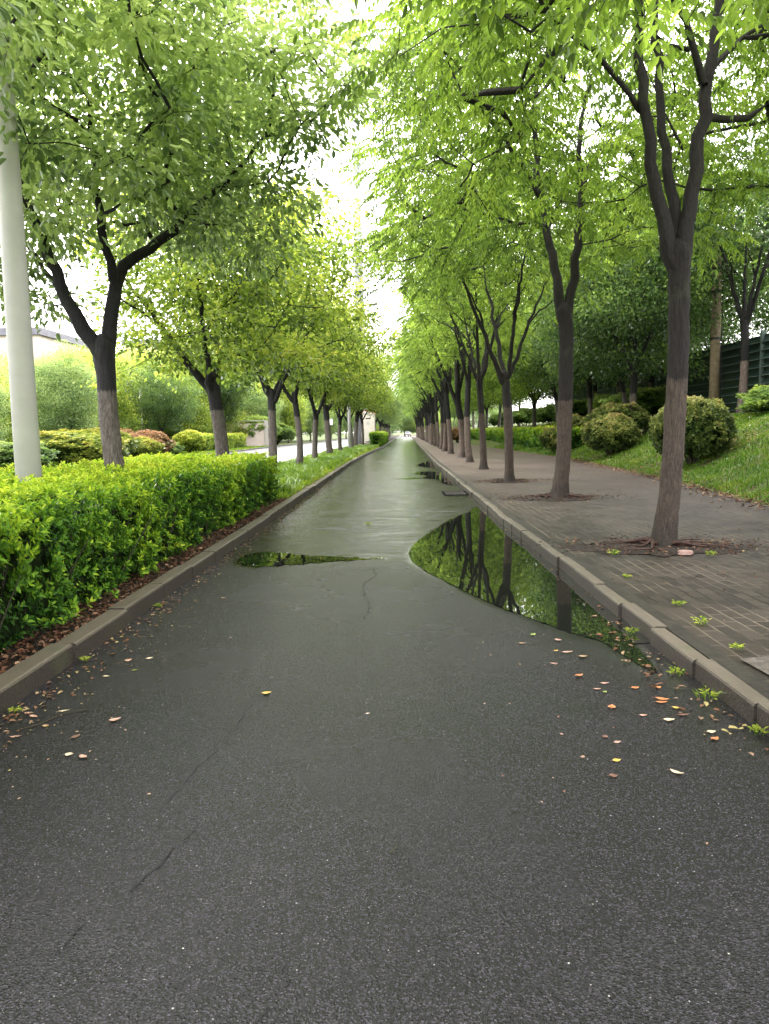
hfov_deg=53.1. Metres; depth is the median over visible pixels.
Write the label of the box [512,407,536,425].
understorey shrub
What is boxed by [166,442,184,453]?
roadside shrub
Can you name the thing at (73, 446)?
roadside shrub
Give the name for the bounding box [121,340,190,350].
building
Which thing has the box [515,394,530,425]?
woodland tree
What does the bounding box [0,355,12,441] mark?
roadside tree
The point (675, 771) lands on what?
fallen leaf
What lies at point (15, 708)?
weed
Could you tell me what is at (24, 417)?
lamp post
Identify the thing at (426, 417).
street tree
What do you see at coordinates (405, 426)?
roadside tree
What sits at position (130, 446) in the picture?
roadside shrub
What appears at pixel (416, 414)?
street tree
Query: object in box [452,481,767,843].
leaf litter
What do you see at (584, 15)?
street tree
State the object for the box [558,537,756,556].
tree pit
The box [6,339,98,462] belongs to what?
roadside tree
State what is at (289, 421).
roadside tree
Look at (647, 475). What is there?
grass
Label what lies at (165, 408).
roadside tree
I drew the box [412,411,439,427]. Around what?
roadside tree
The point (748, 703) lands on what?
kerb
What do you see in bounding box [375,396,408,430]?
street tree
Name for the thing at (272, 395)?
street tree
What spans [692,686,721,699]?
weed
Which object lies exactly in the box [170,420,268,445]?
boundary wall
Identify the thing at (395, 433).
ground
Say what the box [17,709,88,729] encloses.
fallen twig
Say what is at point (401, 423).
street tree
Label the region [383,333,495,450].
street tree
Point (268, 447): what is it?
kerb
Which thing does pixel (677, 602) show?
weed
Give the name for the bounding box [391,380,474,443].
street tree
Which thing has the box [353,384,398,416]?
street tree
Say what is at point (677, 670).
weed
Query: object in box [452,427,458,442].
round bush
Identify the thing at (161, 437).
roadside shrub
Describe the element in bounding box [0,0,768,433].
sky
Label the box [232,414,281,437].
roadside shrub
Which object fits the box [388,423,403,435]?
roadside tree
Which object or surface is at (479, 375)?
street tree
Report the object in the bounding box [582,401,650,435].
round bush
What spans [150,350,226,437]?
roadside tree
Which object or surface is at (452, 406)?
woodland tree
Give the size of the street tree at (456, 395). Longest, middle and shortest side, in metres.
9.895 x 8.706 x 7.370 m
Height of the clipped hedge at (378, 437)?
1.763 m
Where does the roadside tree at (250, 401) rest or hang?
on the verge at (305, 439)
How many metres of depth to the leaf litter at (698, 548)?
9.18 m
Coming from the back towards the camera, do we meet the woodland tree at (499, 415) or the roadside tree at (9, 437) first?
the woodland tree at (499, 415)
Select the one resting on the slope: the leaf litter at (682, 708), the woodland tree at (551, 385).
the woodland tree at (551, 385)
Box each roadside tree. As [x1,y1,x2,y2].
[0,350,8,378]
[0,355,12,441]
[0,362,12,442]
[0,365,11,440]
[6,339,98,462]
[34,344,99,431]
[53,345,142,427]
[68,345,146,431]
[87,359,138,429]
[117,356,205,434]
[118,349,187,438]
[122,348,212,442]
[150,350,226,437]
[184,342,263,422]
[204,375,257,434]
[237,376,264,417]
[237,384,287,423]
[276,384,311,442]
[287,395,310,427]
[302,397,333,440]
[318,410,344,436]
[330,410,354,438]
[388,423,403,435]
[395,415,415,435]
[399,416,414,433]
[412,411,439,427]
[451,418,457,428]
[470,411,478,426]
[485,405,502,425]
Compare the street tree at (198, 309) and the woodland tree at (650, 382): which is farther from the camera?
the woodland tree at (650, 382)
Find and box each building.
[0,327,88,362]
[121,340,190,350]
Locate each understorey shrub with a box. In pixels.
[487,411,503,426]
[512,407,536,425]
[530,403,554,423]
[544,399,587,421]
[586,393,615,418]
[598,385,665,416]
[734,384,768,412]
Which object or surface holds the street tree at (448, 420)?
on the sidewalk
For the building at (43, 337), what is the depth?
96.42 m
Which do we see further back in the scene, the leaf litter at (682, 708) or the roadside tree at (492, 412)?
the roadside tree at (492, 412)
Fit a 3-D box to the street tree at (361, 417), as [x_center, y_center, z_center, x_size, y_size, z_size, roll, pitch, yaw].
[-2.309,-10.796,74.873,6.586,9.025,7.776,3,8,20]
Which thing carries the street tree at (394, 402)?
on the verge at (37, 648)
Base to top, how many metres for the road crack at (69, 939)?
0.001 m
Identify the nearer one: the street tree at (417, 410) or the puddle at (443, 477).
the puddle at (443, 477)
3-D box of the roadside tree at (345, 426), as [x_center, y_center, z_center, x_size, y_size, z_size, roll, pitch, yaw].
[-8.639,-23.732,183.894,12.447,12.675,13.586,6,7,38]
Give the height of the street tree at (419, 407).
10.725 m
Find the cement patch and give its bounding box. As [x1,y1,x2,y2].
[741,656,768,674]
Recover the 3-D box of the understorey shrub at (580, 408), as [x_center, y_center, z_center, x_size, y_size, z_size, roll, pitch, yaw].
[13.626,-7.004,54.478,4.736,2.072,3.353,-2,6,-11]
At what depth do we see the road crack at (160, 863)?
2.71 m
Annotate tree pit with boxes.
[487,478,529,482]
[513,492,592,501]
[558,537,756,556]
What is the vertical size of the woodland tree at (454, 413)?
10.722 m
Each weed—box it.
[8,705,22,713]
[79,656,90,661]
[607,548,620,554]
[624,627,638,634]
[665,664,686,676]
[672,599,686,605]
[691,615,711,624]
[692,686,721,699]
[705,549,716,554]
[728,642,745,649]
[747,724,768,734]
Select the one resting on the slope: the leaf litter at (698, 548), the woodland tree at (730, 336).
the woodland tree at (730, 336)
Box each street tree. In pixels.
[0,0,131,144]
[0,0,453,472]
[55,145,381,456]
[144,179,406,469]
[208,247,400,464]
[244,295,377,457]
[281,0,768,546]
[290,304,396,453]
[302,359,396,450]
[316,349,401,445]
[324,0,768,497]
[329,370,399,444]
[330,359,391,446]
[346,378,403,418]
[351,85,663,481]
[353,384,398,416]
[354,0,768,116]
[366,179,590,469]
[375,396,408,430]
[375,399,407,431]
[376,411,403,436]
[379,404,403,430]
[380,337,471,447]
[381,405,400,430]
[382,350,471,445]
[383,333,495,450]
[384,288,525,453]
[390,238,543,461]
[390,265,531,457]
[391,350,473,444]
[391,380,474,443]
[392,378,438,440]
[392,384,461,441]
[393,351,493,448]
[394,383,438,439]
[397,389,439,439]
[398,376,471,442]
[398,395,418,437]
[400,391,451,441]
[402,401,439,430]
[402,404,422,438]
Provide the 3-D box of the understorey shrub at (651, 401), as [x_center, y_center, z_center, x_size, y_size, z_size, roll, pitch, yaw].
[13.165,-5.386,39.096,4.736,2.072,3.353,-4,6,-23]
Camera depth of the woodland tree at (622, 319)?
30.65 m
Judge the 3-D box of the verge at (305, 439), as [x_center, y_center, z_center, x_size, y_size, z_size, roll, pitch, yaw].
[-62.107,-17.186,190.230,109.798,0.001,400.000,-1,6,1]
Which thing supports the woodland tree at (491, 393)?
on the slope
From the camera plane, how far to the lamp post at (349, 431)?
58.09 m
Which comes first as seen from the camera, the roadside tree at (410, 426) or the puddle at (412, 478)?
the puddle at (412, 478)
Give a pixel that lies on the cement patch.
(761, 663)
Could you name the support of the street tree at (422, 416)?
on the sidewalk
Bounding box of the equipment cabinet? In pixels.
[361,413,374,444]
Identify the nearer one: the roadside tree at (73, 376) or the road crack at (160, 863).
the road crack at (160, 863)
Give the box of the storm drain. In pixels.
[441,491,468,494]
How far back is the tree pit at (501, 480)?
20.42 m
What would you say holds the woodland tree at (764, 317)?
on the slope
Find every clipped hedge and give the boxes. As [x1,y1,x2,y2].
[0,450,283,652]
[181,432,247,451]
[369,431,388,446]
[470,424,584,450]
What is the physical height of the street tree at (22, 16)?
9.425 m
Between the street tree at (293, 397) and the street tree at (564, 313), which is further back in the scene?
the street tree at (293, 397)
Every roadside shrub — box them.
[0,441,59,469]
[39,429,131,466]
[79,427,144,461]
[120,428,137,433]
[128,436,165,456]
[129,429,175,453]
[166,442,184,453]
[172,429,205,452]
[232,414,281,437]
[276,422,295,444]
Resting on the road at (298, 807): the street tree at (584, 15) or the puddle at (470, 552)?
the puddle at (470, 552)
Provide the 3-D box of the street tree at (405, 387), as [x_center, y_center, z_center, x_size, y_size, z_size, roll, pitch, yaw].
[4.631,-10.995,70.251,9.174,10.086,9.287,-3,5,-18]
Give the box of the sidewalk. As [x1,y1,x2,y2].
[411,435,768,683]
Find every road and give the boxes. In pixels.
[0,435,768,1023]
[229,439,347,464]
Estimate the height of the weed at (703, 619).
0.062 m
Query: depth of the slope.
20.22 m
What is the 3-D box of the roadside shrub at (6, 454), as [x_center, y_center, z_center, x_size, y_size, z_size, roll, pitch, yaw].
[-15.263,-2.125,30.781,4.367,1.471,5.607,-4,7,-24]
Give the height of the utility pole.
7.600 m
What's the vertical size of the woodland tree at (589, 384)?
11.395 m
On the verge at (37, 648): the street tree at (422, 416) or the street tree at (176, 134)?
the street tree at (176, 134)
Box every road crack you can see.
[52,923,83,955]
[130,828,194,890]
[160,691,259,808]
[254,973,288,1023]
[362,568,376,619]
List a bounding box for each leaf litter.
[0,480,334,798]
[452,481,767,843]
[457,466,768,620]
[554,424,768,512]
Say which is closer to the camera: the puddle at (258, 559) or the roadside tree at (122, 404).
the puddle at (258, 559)
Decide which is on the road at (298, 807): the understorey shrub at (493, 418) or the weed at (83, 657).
the weed at (83, 657)
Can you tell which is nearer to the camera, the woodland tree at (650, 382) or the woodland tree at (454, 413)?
the woodland tree at (650, 382)
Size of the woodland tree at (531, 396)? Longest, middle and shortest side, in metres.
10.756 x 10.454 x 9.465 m
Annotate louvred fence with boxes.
[573,330,768,415]
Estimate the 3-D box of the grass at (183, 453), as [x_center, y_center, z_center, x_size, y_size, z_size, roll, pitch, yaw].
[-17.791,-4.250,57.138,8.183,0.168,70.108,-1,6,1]
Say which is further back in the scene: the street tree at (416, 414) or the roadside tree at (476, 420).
the roadside tree at (476, 420)
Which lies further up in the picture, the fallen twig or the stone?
the stone
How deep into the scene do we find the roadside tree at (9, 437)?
38.37 m
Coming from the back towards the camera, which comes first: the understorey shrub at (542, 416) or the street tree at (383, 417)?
the street tree at (383, 417)
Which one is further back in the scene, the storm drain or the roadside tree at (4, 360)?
the roadside tree at (4, 360)
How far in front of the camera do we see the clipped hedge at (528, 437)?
49.95 m
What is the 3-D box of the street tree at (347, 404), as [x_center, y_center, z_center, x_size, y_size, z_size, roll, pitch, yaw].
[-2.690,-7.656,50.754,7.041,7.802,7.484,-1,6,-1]
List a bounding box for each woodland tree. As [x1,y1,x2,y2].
[449,397,490,428]
[450,404,478,416]
[453,396,495,428]
[462,389,521,427]
[471,378,529,427]
[472,369,539,426]
[474,308,585,426]
[490,277,587,421]
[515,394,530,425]
[520,142,768,410]
[520,229,731,403]
[521,270,667,414]
[534,238,667,394]
[536,334,605,399]
[555,234,733,416]
[644,132,768,413]
[689,228,768,353]
[696,0,768,291]
[724,190,768,334]
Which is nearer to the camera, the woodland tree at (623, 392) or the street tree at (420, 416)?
the woodland tree at (623, 392)
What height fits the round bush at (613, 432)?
1.871 m
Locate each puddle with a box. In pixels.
[237,551,384,566]
[398,477,422,478]
[408,507,656,670]
[414,472,456,484]
[417,462,435,467]
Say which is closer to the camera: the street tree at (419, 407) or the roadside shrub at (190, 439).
the roadside shrub at (190, 439)
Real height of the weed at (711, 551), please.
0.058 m
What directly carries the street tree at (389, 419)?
on the verge at (37, 648)
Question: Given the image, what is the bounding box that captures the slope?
[439,414,768,505]
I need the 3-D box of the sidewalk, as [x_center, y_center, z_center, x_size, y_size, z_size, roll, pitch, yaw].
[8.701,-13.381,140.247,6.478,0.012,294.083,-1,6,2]
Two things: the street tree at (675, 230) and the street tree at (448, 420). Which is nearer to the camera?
the street tree at (675, 230)
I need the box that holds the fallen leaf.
[666,769,683,773]
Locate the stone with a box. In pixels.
[677,550,692,554]
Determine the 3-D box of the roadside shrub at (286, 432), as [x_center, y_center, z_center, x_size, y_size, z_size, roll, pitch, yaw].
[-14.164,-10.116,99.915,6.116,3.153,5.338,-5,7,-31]
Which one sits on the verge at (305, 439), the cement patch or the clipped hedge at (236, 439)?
the clipped hedge at (236, 439)
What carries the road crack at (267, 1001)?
on the road at (298, 807)
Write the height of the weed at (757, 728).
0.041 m
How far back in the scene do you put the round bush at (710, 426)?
20.77 m
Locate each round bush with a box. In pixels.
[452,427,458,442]
[538,426,556,452]
[553,413,583,432]
[580,412,642,455]
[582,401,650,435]
[647,395,738,464]
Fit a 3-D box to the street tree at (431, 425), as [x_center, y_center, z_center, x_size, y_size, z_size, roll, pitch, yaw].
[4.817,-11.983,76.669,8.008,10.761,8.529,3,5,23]
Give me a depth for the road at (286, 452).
71.12 m
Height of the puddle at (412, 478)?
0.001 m
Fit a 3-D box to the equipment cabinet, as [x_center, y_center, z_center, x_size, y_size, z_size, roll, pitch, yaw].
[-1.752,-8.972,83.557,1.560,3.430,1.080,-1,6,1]
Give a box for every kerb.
[0,435,399,714]
[206,437,353,454]
[411,437,768,736]
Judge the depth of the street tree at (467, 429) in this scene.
33.39 m
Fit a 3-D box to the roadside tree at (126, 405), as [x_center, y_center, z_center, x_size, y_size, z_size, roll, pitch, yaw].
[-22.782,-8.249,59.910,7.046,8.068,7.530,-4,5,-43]
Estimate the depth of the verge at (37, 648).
6.37 m
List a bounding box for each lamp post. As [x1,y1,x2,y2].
[0,2,41,495]
[347,303,376,447]
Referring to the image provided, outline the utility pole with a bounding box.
[709,226,736,400]
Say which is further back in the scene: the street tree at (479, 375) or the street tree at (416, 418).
the street tree at (416, 418)
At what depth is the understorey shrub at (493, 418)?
84.29 m
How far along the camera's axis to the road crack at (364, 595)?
7.16 m
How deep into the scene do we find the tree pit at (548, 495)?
15.22 m
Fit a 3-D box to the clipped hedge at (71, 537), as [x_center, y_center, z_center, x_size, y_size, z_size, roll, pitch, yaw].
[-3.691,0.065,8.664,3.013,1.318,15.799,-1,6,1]
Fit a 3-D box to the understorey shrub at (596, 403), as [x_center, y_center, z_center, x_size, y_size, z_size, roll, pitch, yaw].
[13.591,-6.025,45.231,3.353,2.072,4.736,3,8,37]
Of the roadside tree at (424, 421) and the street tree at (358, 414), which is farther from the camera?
the roadside tree at (424, 421)
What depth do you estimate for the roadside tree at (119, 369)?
73.17 m
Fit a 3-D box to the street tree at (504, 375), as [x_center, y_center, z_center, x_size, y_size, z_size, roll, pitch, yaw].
[2.987,-5.474,20.100,8.174,9.536,8.007,-6,8,-41]
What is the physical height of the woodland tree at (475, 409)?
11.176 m
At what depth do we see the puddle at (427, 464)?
33.70 m
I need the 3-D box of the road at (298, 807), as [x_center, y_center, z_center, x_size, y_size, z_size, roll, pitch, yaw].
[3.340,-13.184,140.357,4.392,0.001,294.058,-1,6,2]
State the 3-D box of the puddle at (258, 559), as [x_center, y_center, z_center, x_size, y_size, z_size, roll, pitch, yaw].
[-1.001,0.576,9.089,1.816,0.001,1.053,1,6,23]
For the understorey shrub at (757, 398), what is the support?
on the slope
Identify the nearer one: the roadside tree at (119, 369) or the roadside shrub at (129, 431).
the roadside shrub at (129, 431)
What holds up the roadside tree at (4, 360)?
on the verge at (305, 439)
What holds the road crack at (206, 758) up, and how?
on the road at (298, 807)
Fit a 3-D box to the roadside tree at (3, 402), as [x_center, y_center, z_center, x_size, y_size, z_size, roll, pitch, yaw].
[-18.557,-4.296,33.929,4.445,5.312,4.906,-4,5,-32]
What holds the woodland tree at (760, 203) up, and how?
on the slope
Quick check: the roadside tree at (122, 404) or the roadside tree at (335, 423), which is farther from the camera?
the roadside tree at (335, 423)
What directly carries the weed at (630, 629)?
on the road at (298, 807)
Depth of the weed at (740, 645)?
4.80 m
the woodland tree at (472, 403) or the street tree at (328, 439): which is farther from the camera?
the woodland tree at (472, 403)
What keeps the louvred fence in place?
on the slope
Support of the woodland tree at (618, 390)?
on the slope
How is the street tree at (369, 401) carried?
on the verge at (37, 648)
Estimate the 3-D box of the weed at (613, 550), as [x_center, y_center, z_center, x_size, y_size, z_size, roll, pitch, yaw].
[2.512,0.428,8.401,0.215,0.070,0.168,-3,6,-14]
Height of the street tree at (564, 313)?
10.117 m
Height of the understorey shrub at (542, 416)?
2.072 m
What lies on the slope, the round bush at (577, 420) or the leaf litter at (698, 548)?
the round bush at (577, 420)
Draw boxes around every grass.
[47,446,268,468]
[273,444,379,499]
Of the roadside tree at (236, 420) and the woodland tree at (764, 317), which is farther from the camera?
the roadside tree at (236, 420)
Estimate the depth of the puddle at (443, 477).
25.30 m
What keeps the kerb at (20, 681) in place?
on the ground at (395, 433)
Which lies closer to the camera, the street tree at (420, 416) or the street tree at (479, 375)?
the street tree at (479, 375)
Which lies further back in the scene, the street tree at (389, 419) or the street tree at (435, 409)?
the street tree at (389, 419)
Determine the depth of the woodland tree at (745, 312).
28.41 m
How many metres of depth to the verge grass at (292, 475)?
27.77 m
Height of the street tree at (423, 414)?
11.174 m
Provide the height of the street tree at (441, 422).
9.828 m
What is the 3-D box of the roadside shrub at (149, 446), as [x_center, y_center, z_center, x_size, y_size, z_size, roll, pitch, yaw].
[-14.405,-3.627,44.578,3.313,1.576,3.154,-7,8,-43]
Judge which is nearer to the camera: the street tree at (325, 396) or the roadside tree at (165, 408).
the street tree at (325, 396)
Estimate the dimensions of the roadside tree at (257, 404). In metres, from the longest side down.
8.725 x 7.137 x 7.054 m
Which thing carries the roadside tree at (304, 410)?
on the verge at (305, 439)
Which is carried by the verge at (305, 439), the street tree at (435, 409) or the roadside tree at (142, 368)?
the roadside tree at (142, 368)
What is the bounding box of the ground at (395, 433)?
[302,432,709,658]
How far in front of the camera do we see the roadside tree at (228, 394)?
83.31 m
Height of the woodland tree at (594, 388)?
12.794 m
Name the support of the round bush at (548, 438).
on the slope
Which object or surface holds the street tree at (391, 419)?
on the verge at (37, 648)
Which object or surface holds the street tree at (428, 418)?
on the sidewalk
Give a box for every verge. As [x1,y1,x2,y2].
[0,435,398,673]
[53,435,353,464]
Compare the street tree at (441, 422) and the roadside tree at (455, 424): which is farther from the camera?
the roadside tree at (455, 424)
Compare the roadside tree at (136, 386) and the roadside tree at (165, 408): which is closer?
the roadside tree at (165, 408)
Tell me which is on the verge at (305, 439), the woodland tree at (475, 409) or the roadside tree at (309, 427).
the roadside tree at (309, 427)
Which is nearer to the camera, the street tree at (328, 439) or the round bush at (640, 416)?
the round bush at (640, 416)

